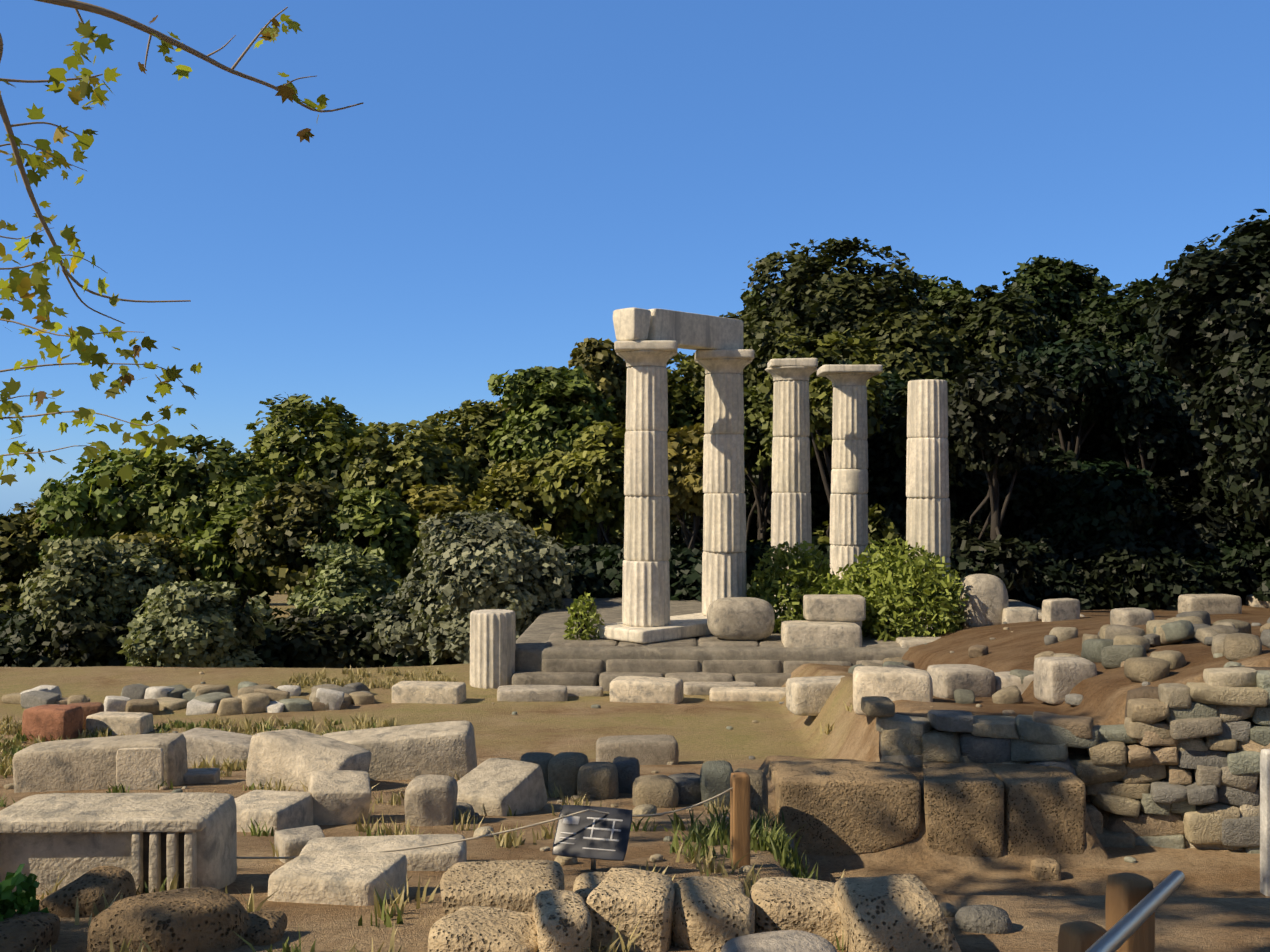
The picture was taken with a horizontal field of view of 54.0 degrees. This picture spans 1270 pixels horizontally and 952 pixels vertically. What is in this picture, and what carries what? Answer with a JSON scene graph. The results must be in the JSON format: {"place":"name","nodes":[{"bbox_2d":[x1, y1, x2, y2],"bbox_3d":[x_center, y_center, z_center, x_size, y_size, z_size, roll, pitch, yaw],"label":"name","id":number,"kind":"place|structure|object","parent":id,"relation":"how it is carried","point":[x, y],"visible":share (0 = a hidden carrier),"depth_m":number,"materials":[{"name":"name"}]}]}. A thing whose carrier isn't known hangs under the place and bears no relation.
{"place":"outdoors","nodes":[
{"label":"outdoors","id":0,"kind":"place"},
{"bbox_2d":[0,0,363,498],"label":"plane tree","id":1,"kind":"object","parent":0,"point":[21,282],"depth_m":5.88,"materials":[{"name":"green plant"}]},
{"bbox_2d":[0,531,1269,951],"bbox_3d":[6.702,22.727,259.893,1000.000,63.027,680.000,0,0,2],"label":"terrain","id":2,"kind":"structure","parent":0,"point":[1216,901],"depth_m":12.44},
{"bbox_2d":[0,624,32,666],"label":"bush","id":3,"kind":"object","parent":2,"relation":"on","point":[9,662],"depth_m":34.00,"materials":[{"name":"green plant"}]},
{"bbox_2d":[0,864,48,921],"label":"weed plant","id":4,"kind":"object","parent":2,"relation":"on","point":[22,899],"visible":0.6,"depth_m":5.17,"materials":[{"name":"green plant"}]},
{"bbox_2d":[0,497,96,621],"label":"tree","id":5,"kind":"object","parent":2,"relation":"on","point":[22,536],"depth_m":44.88,"materials":[{"name":"plant"}]},
{"bbox_2d":[0,609,99,666],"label":"bush","id":6,"kind":"object","parent":2,"relation":"on","point":[22,651],"visible":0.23,"depth_m":32.91,"materials":[{"name":"green plant"}]},
{"bbox_2d":[42,612,137,666],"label":"bush","id":7,"kind":"object","parent":2,"relation":"on","point":[88,639],"visible":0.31,"depth_m":32.27,"materials":[{"name":"green plant"}]},
{"bbox_2d":[9,536,174,666],"bbox_3d":[-14.941,4.208,34.392,4.819,5.144,4.236,0,0,2],"label":"bush","id":8,"kind":"object","parent":2,"relation":"on","point":[84,578],"visible":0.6,"depth_m":33.42,"materials":[{"name":"green plant"}]},
{"bbox_2d":[34,448,172,570],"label":"tree","id":9,"kind":"object","parent":2,"relation":"on","point":[71,503],"depth_m":43.53,"materials":[{"name":"green plant"}]},
{"bbox_2d":[85,625,128,666],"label":"bush","id":10,"kind":"object","parent":2,"relation":"on","point":[106,657],"depth_m":32.87,"materials":[{"name":"green plant"}]},
{"bbox_2d":[107,530,214,582],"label":"tree","id":11,"kind":"object","parent":2,"relation":"on","point":[180,572],"visible":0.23,"depth_m":40.15,"materials":[{"name":"green plant"}]},
{"bbox_2d":[0,717,375,769],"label":"dry grass","id":12,"kind":"structure","parent":2,"relation":"on","point":[165,727],"depth_m":19.57,"materials":[{"name":"green plant"}]},
{"bbox_2d":[117,579,272,667],"bbox_3d":[-11.141,4.299,31.325,3.743,3.416,3.710,0,0,2],"label":"bush","id":13,"kind":"object","parent":2,"relation":"on","point":[183,624],"visible":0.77,"depth_m":30.34,"materials":[{"name":"green plant"}]},
{"bbox_2d":[126,434,287,611],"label":"tree","id":14,"kind":"object","parent":2,"relation":"on","point":[188,503],"depth_m":43.40,"materials":[{"name":"green plant"}]},
{"bbox_2d":[173,503,272,617],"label":"tree","id":15,"kind":"object","parent":2,"relation":"on","point":[211,548],"visible":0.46,"depth_m":40.79,"materials":[{"name":"green plant"}]},
{"bbox_2d":[202,619,303,667],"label":"bush","id":16,"kind":"object","parent":2,"relation":"on","point":[270,645],"visible":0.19,"depth_m":32.62,"materials":[{"name":"green plant"}]},
{"bbox_2d":[229,480,366,600],"bbox_3d":[-10.621,3.438,39.879,4.428,6.657,4.230,0,0,2],"label":"tree","id":17,"kind":"object","parent":2,"relation":"on","point":[274,542],"visible":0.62,"depth_m":38.90,"materials":[{"name":"green plant"}]},
{"bbox_2d":[242,606,355,667],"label":"bush","id":18,"kind":"object","parent":2,"relation":"on","point":[297,646],"visible":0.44,"depth_m":32.77,"materials":[{"name":"green plant"}]},
{"bbox_2d":[229,393,391,587],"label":"tree","id":19,"kind":"object","parent":2,"relation":"on","point":[317,453],"depth_m":44.83,"materials":[{"name":"green plant"}]},
{"bbox_2d":[274,611,377,667],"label":"bush","id":20,"kind":"object","parent":2,"relation":"on","point":[291,620],"visible":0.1,"depth_m":33.09,"materials":[{"name":"green plant"}]},
{"bbox_2d":[286,540,412,632],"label":"olive tree","id":21,"kind":"object","parent":2,"relation":"on","point":[337,586],"visible":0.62,"depth_m":35.30,"materials":[{"name":"green plant"}]},
{"bbox_2d":[319,487,425,584],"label":"tree","id":22,"kind":"object","parent":2,"relation":"on","point":[377,517],"visible":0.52,"depth_m":38.77,"materials":[{"name":"green plant"}]},
{"bbox_2d":[332,610,454,667],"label":"bush","id":23,"kind":"object","parent":2,"relation":"on","point":[361,622],"visible":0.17,"depth_m":33.27,"materials":[{"name":"green plant"}]},
{"bbox_2d":[340,419,480,565],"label":"tree","id":24,"kind":"object","parent":2,"relation":"on","point":[408,466],"depth_m":42.29,"materials":[{"name":"plant"}]},
{"bbox_2d":[366,605,463,666],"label":"bush","id":25,"kind":"object","parent":2,"relation":"on","point":[423,659],"visible":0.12,"depth_m":32.88,"materials":[{"name":"green plant"}]},
{"bbox_2d":[0,779,842,951],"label":"green grass tufts","id":26,"kind":"object","parent":2,"relation":"on","point":[387,917],"visible":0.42,"depth_m":6.55,"materials":[{"name":"green plant"}]},
{"bbox_2d":[4,765,844,951],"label":"dry grass tufts","id":27,"kind":"object","parent":2,"relation":"on","point":[508,840],"depth_m":7.33,"materials":[{"name":"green plant"}]},
{"bbox_2d":[0,665,852,777],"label":"dry grass","id":28,"kind":"structure","parent":2,"relation":"on","point":[12,728],"depth_m":19.90,"materials":[{"name":"beige plant"}]},
{"bbox_2d":[395,483,491,594],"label":"tree","id":29,"kind":"object","parent":2,"relation":"on","point":[448,501],"visible":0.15,"depth_m":39.54,"materials":[{"name":"green plant"}]},
{"bbox_2d":[403,399,526,507],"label":"tree","id":30,"kind":"object","parent":2,"relation":"on","point":[482,418],"depth_m":47.09,"materials":[{"name":"plant"}]},
{"bbox_2d":[369,510,574,665],"bbox_3d":[-3.919,3.183,33.193,5.233,4.582,5.169,0,0,-44],"label":"bush","id":31,"kind":"object","parent":2,"relation":"on","point":[474,560],"visible":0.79,"depth_m":31.70,"materials":[{"name":"green plant"}]},
{"bbox_2d":[237,787,731,858],"bbox_3d":[-1.134,1.984,7.037,3.694,0.255,0.157,0,0,-14],"label":"rope barrier","id":32,"kind":"object","parent":2,"relation":"on","point":[523,827],"visible":0.48,"depth_m":7.09,"materials":[{"name":"beige"}]},
{"bbox_2d":[470,609,515,688],"bbox_3d":[-2.838,3.451,24.884,0.908,1.500,0.910,0,0,2],"label":"column stump","id":33,"kind":"object","parent":2,"relation":"on","point":[492,646],"depth_m":24.52,"materials":[{"name":"stone"}]},
{"bbox_2d":[467,458,587,546],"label":"tree","id":34,"kind":"object","parent":2,"relation":"on","point":[511,490],"visible":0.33,"depth_m":39.38,"materials":[{"name":"green plant"}]},
{"bbox_2d":[0,760,1085,951],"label":"tufa blocks","id":35,"kind":"structure","parent":2,"relation":"on","point":[844,808],"depth_m":5.34,"materials":[{"name":"brown stone"}]},
{"bbox_2d":[0,656,1096,905],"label":"stone blocks","id":36,"kind":"object","parent":2,"relation":"on","point":[156,840],"visible":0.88,"depth_m":10.72,"materials":[{"name":"grey stone"}]},
{"bbox_2d":[486,366,618,556],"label":"tree","id":37,"kind":"object","parent":2,"relation":"on","point":[530,429],"depth_m":45.68,"materials":[{"name":"green plant"}]},
{"bbox_2d":[527,420,625,544],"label":"tree","id":38,"kind":"object","parent":2,"relation":"on","point":[594,468],"visible":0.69,"depth_m":38.36,"materials":[{"name":"green plant"}]},
{"bbox_2d":[548,562,620,598],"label":"bush","id":39,"kind":"object","parent":2,"relation":"on","point":[584,577],"visible":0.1,"depth_m":35.00,"materials":[{"name":"green plant"}]},
{"bbox_2d":[552,805,632,860],"bbox_3d":[-0.244,2.053,7.178,0.440,0.249,0.196,0,0,16],"label":"sign plate","id":40,"kind":"object","parent":2,"relation":"on","point":[576,850],"visible":0.96,"depth_m":7.16,"materials":[{"name":"metal"}]},
{"bbox_2d":[558,815,622,850],"bbox_3d":[-0.257,2.055,7.170,0.360,0.152,0.120,0,0,16],"label":"sign print","id":41,"kind":"object","parent":40,"relation":"on","point":[572,820],"visible":1,"depth_m":7.18},
{"bbox_2d":[563,541,623,564],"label":"bush","id":42,"kind":"object","parent":2,"relation":"on","point":[577,554],"visible":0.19,"depth_m":37.59,"materials":[{"name":"green plant"}]},
{"bbox_2d":[568,337,626,530],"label":"tree","id":43,"kind":"object","parent":2,"relation":"on","point":[601,363],"depth_m":49.09,"materials":[{"name":"plant"}]},
{"bbox_2d":[2,611,1269,933],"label":"scattered rubble","id":44,"kind":"object","parent":2,"relation":"on","point":[612,771],"visible":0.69,"depth_m":14.98,"materials":[{"name":"grey stone"}]},
{"bbox_2d":[576,544,752,601],"bbox_3d":[0.868,3.276,36.113,5.210,2.540,5.472,0,0,2],"label":"bush","id":45,"kind":"object","parent":2,"relation":"on","point":[685,569],"visible":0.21,"depth_m":34.80,"materials":[{"name":"green plant"}]},
{"bbox_2d":[616,511,770,545],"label":"tree","id":46,"kind":"object","parent":2,"relation":"on","point":[676,537],"visible":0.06,"depth_m":43.73,"materials":[{"name":"green plant"}]},
{"bbox_2d":[667,423,756,583],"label":"tree","id":47,"kind":"object","parent":2,"relation":"on","point":[685,485],"visible":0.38,"depth_m":36.47,"materials":[{"name":"green plant"}]},
{"bbox_2d":[512,632,928,690],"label":"stone steps","id":48,"kind":"structure","parent":2,"relation":"on","point":[590,672],"depth_m":24.62,"materials":[{"name":"stone"}]},
{"bbox_2d":[707,574,1084,647],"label":"stone blocks","id":49,"kind":"structure","parent":48,"relation":"on","point":[833,621],"depth_m":25.46,"materials":[{"name":"grey stone"}]},
{"bbox_2d":[676,539,770,597],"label":"bush","id":50,"kind":"object","parent":2,"relation":"on","point":[757,547],"visible":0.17,"depth_m":37.90,"materials":[{"name":"green plant"}]},
{"bbox_2d":[661,800,821,879],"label":"grass tufts","id":51,"kind":"object","parent":2,"relation":"on","point":[781,851],"depth_m":8.36,"materials":[{"name":"green plant"}]},
{"bbox_2d":[695,310,819,425],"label":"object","id":52,"kind":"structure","parent":2,"relation":"on","point":[755,370],"depth_m":50.38,"materials":[{"name":"green plant"}]},
{"bbox_2d":[699,386,820,550],"bbox_3d":[4.210,0.826,39.630,4.055,7.559,3.028,0,0,36],"label":"tree","id":53,"kind":"object","parent":2,"relation":"on","point":[757,446],"visible":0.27,"depth_m":39.36,"materials":[{"name":"green plant"}]},
{"bbox_2d":[515,598,1041,672],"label":"temple platform","id":54,"kind":"structure","parent":2,"relation":"on","point":[532,651],"depth_m":24.80,"materials":[{"name":"stone"}]},
{"bbox_2d":[563,592,605,639],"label":"bush","id":55,"kind":"object","parent":54,"relation":"on","point":[586,630],"visible":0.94,"depth_m":25.81,"materials":[{"name":"green plant"}]},
{"bbox_2d":[595,607,953,642],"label":"column plinths","id":56,"kind":"object","parent":54,"relation":"on","point":[686,626],"depth_m":25.71,"materials":[{"name":"stone"}]},
{"bbox_2d":[905,379,950,616],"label":"column","id":57,"kind":"structure","parent":56,"relation":"on","point":[927,496],"depth_m":27.45,"materials":[{"name":"stone"}]},
{"bbox_2d":[746,541,834,632],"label":"oleander bush","id":58,"kind":"object","parent":54,"relation":"on","point":[777,580],"visible":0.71,"depth_m":27.16,"materials":[{"name":"green plant"}]},
{"bbox_2d":[821,564,885,635],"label":"oleander bush","id":59,"kind":"object","parent":54,"relation":"on","point":[836,583],"visible":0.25,"depth_m":26.68,"materials":[{"name":"green plant"}]},
{"bbox_2d":[840,537,969,641],"bbox_3d":[5.739,2.401,26.701,2.997,2.170,2.916,0,0,-30],"label":"oleander bush","id":60,"kind":"object","parent":54,"relation":"on","point":[911,578],"visible":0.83,"depth_m":26.00,"materials":[{"name":"green plant"}]},
{"bbox_2d":[721,930,836,951],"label":"grey rock","id":61,"kind":"object","parent":2,"relation":"on","point":[788,941],"visible":1,"depth_m":4.88,"materials":[{"name":"stone"}]},
{"bbox_2d":[746,544,814,596],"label":"bush","id":62,"kind":"object","parent":2,"relation":"on","point":[758,560],"visible":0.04,"depth_m":37.67,"materials":[{"name":"green plant"}]},
{"bbox_2d":[744,424,829,541],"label":"tree","id":63,"kind":"object","parent":2,"relation":"on","point":[819,516],"visible":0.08,"depth_m":42.35,"materials":[{"name":"green plant"}]},
{"bbox_2d":[743,272,858,327],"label":"tree","id":64,"kind":"object","parent":2,"relation":"on","point":[763,301],"depth_m":68.46,"materials":[{"name":"green plant"}]},
{"bbox_2d":[756,328,898,550],"bbox_3d":[6.003,0.075,37.265,4.504,8.946,3.510,0,0,-38],"label":"tree","id":65,"kind":"object","parent":2,"relation":"on","point":[820,398],"visible":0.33,"depth_m":36.76,"materials":[{"name":"green plant"}]},
{"bbox_2d":[740,237,973,527],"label":"tree","id":66,"kind":"object","parent":2,"relation":"on","point":[821,308],"depth_m":47.58,"materials":[{"name":"green plant"}]},
{"bbox_2d":[809,401,905,518],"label":"tree","id":67,"kind":"object","parent":2,"relation":"on","point":[818,493],"visible":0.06,"depth_m":40.54,"materials":[{"name":"green plant"}]},
{"bbox_2d":[811,543,904,585],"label":"bush","id":68,"kind":"object","parent":2,"relation":"on","point":[824,548],"depth_m":36.36,"materials":[{"name":"green plant"}]},
{"bbox_2d":[825,358,907,541],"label":"tree","id":69,"kind":"object","parent":2,"relation":"on","point":[897,382],"depth_m":41.94,"materials":[{"name":"green plant"}]},
{"bbox_2d":[880,376,964,489],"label":"tree","id":70,"kind":"object","parent":2,"relation":"on","point":[899,421],"visible":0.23,"depth_m":38.39,"materials":[{"name":"green plant"}]},
{"bbox_2d":[873,274,973,332],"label":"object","id":71,"kind":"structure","parent":2,"relation":"on","point":[936,293],"depth_m":51.37,"materials":[{"name":"green plant"}]},
{"bbox_2d":[867,427,988,545],"bbox_3d":[9.227,1.461,40.537,5.204,6.032,5.265,0,0,2],"label":"tree","id":72,"kind":"object","parent":2,"relation":"on","point":[882,488],"visible":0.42,"depth_m":38.93,"materials":[{"name":"green plant"}]},
{"bbox_2d":[869,542,1010,597],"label":"bush","id":73,"kind":"object","parent":2,"relation":"on","point":[965,567],"visible":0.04,"depth_m":35.39,"materials":[{"name":"green plant"}]},
{"bbox_2d":[730,772,1154,951],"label":"wooden posts","id":74,"kind":"object","parent":2,"relation":"on","point":[1126,892],"visible":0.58,"depth_m":3.61,"materials":[{"name":"brown wood"}]},
{"bbox_2d":[1085,870,1184,951],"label":"metal railing","id":75,"kind":"object","parent":74,"relation":"attached to","point":[1118,934],"visible":1,"depth_m":3.13,"materials":[{"name":"grey"}]},
{"bbox_2d":[917,284,1057,383],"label":"tree","id":76,"kind":"object","parent":2,"relation":"on","point":[989,320],"depth_m":47.20,"materials":[{"name":"plant"}]},
{"bbox_2d":[953,461,1046,538],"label":"tree","id":77,"kind":"object","parent":2,"relation":"on","point":[1010,530],"visible":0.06,"depth_m":40.05,"materials":[{"name":"green plant"}]},
{"bbox_2d":[947,354,1078,591],"bbox_3d":[10.390,0.342,36.438,3.552,7.897,4.446,0,0,-35],"label":"tree","id":78,"kind":"object","parent":2,"relation":"on","point":[985,414],"visible":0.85,"depth_m":35.69,"materials":[{"name":"green plant"}]},
{"bbox_2d":[960,429,1070,505],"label":"tree","id":79,"kind":"object","parent":2,"relation":"on","point":[1057,442],"visible":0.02,"depth_m":41.58,"materials":[{"name":"green plant"}]},
{"bbox_2d":[955,434,1106,540],"bbox_3d":[12.794,1.477,40.727,5.204,5.817,4.473,0,0,34],"label":"tree","id":80,"kind":"object","parent":2,"relation":"on","point":[1052,476],"visible":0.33,"depth_m":39.16,"materials":[{"name":"green plant"}]},
{"bbox_2d":[982,535,1112,609],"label":"bush","id":81,"kind":"object","parent":2,"relation":"on","point":[1037,592],"visible":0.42,"depth_m":36.73,"materials":[{"name":"green plant"}]},
{"bbox_2d":[861,666,1269,853],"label":"rubble retaining wall","id":82,"kind":"structure","parent":2,"relation":"on","point":[1150,757],"depth_m":12.13,"materials":[{"name":"grey stone"}]},
{"bbox_2d":[1017,335,1130,465],"bbox_3d":[14.467,-0.102,40.392,3.647,8.887,3.508,0,0,-44],"label":"tree","id":83,"kind":"object","parent":2,"relation":"on","point":[1076,365],"visible":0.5,"depth_m":39.56,"materials":[{"name":"green plant"}]},
{"bbox_2d":[1023,536,1164,609],"bbox_3d":[14.013,3.116,38.068,4.426,2.590,4.105,0,0,43],"label":"bush","id":84,"kind":"object","parent":2,"relation":"on","point":[1089,579],"visible":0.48,"depth_m":36.81,"materials":[{"name":"green plant"}]},
{"bbox_2d":[1058,278,1175,362],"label":"tree","id":85,"kind":"object","parent":2,"relation":"on","point":[1114,330],"visible":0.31,"depth_m":48.85,"materials":[{"name":"green plant"}]},
{"bbox_2d":[1056,407,1184,500],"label":"tree","id":86,"kind":"object","parent":2,"relation":"on","point":[1100,441],"visible":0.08,"depth_m":41.13,"materials":[{"name":"green plant"}]},
{"bbox_2d":[1092,359,1190,547],"bbox_3d":[16.359,0.248,40.086,3.483,8.000,3.045,0,0,-21],"label":"tree","id":87,"kind":"object","parent":2,"relation":"on","point":[1143,387],"visible":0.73,"depth_m":39.47,"materials":[{"name":"green plant"}]},
{"bbox_2d":[1069,538,1221,610],"bbox_3d":[15.427,3.127,37.697,4.534,2.512,3.409,0,0,33],"label":"bush","id":88,"kind":"object","parent":2,"relation":"on","point":[1176,571],"visible":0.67,"depth_m":36.56,"materials":[{"name":"green plant"}]},
{"bbox_2d":[1095,475,1235,563],"bbox_3d":[16.577,2.077,40.905,6.186,4.294,4.747,0,0,39],"label":"bush","id":89,"kind":"object","parent":2,"relation":"on","point":[1207,529],"visible":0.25,"depth_m":38.80,"materials":[{"name":"green plant"}]},
{"bbox_2d":[1130,332,1229,400],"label":"tree","id":90,"kind":"object","parent":2,"relation":"on","point":[1141,346],"visible":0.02,"depth_m":45.93,"materials":[{"name":"green plant"}]},
{"bbox_2d":[1110,594,1269,625],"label":"stone blocks","id":91,"kind":"structure","parent":2,"relation":"on","point":[1219,604],"depth_m":34.01,"materials":[{"name":"stone"}]},
{"bbox_2d":[1153,393,1243,508],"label":"tree","id":92,"kind":"object","parent":2,"relation":"on","point":[1191,463],"visible":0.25,"depth_m":39.73,"materials":[{"name":"green plant"}]},
{"bbox_2d":[1139,209,1269,530],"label":"tree","id":93,"kind":"object","parent":2,"relation":"on","point":[1218,308],"visible":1,"depth_m":29.06,"materials":[{"name":"green plant"}]},
{"bbox_2d":[1159,482,1256,548],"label":"tree","id":94,"kind":"object","parent":2,"relation":"on","point":[1236,521],"visible":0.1,"depth_m":39.54,"materials":[{"name":"green plant"}]},
{"bbox_2d":[1156,445,1269,548],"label":"tree","id":95,"kind":"object","parent":2,"relation":"on","point":[1215,472],"visible":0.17,"depth_m":39.01,"materials":[{"name":"green plant"}]},
{"bbox_2d":[1172,535,1260,597],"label":"bush","id":96,"kind":"object","parent":2,"relation":"on","point":[1235,542],"visible":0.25,"depth_m":37.99,"materials":[{"name":"green plant"}]},
{"bbox_2d":[1201,529,1269,600],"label":"bush","id":97,"kind":"object","parent":2,"relation":"on","point":[1257,582],"visible":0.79,"depth_m":37.31,"materials":[{"name":"green plant"}]},
{"bbox_2d":[1260,749,1269,895],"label":"weathered post","id":98,"kind":"object","parent":2,"relation":"on","point":[1265,822],"visible":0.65,"depth_m":10.75,"materials":[{"name":"grey wood"}]},
{"bbox_2d":[614,340,677,626],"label":"column","id":99,"kind":"structure","parent":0,"point":[646,591],"depth_m":25.69,"materials":[{"name":"stone"}]},
{"bbox_2d":[613,307,742,349],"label":"architrave block","id":100,"kind":"structure","parent":99,"relation":"on","point":[690,331],"depth_m":26.37,"materials":[{"name":"stone"}]},
{"bbox_2d":[611,352,704,541],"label":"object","id":101,"kind":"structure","parent":0,"point":[686,404],"depth_m":50.29,"materials":[{"name":"plant"}]},
{"bbox_2d":[695,349,753,615],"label":"column","id":102,"kind":"structure","parent":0,"point":[724,573],"depth_m":27.45,"materials":[{"name":"stone"}]},
{"bbox_2d":[765,358,817,604],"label":"column","id":103,"kind":"structure","parent":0,"point":[791,509],"depth_m":29.51,"materials":[{"name":"stone"}]},
{"bbox_2d":[817,365,882,581],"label":"column","id":104,"kind":"structure","parent":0,"point":[849,511],"depth_m":31.25,"materials":[{"name":"stone"}]},
{"bbox_2d":[1002,255,1135,348],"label":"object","id":105,"kind":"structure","parent":0,"point":[1068,291],"depth_m":52.80,"materials":[{"name":"plant"}]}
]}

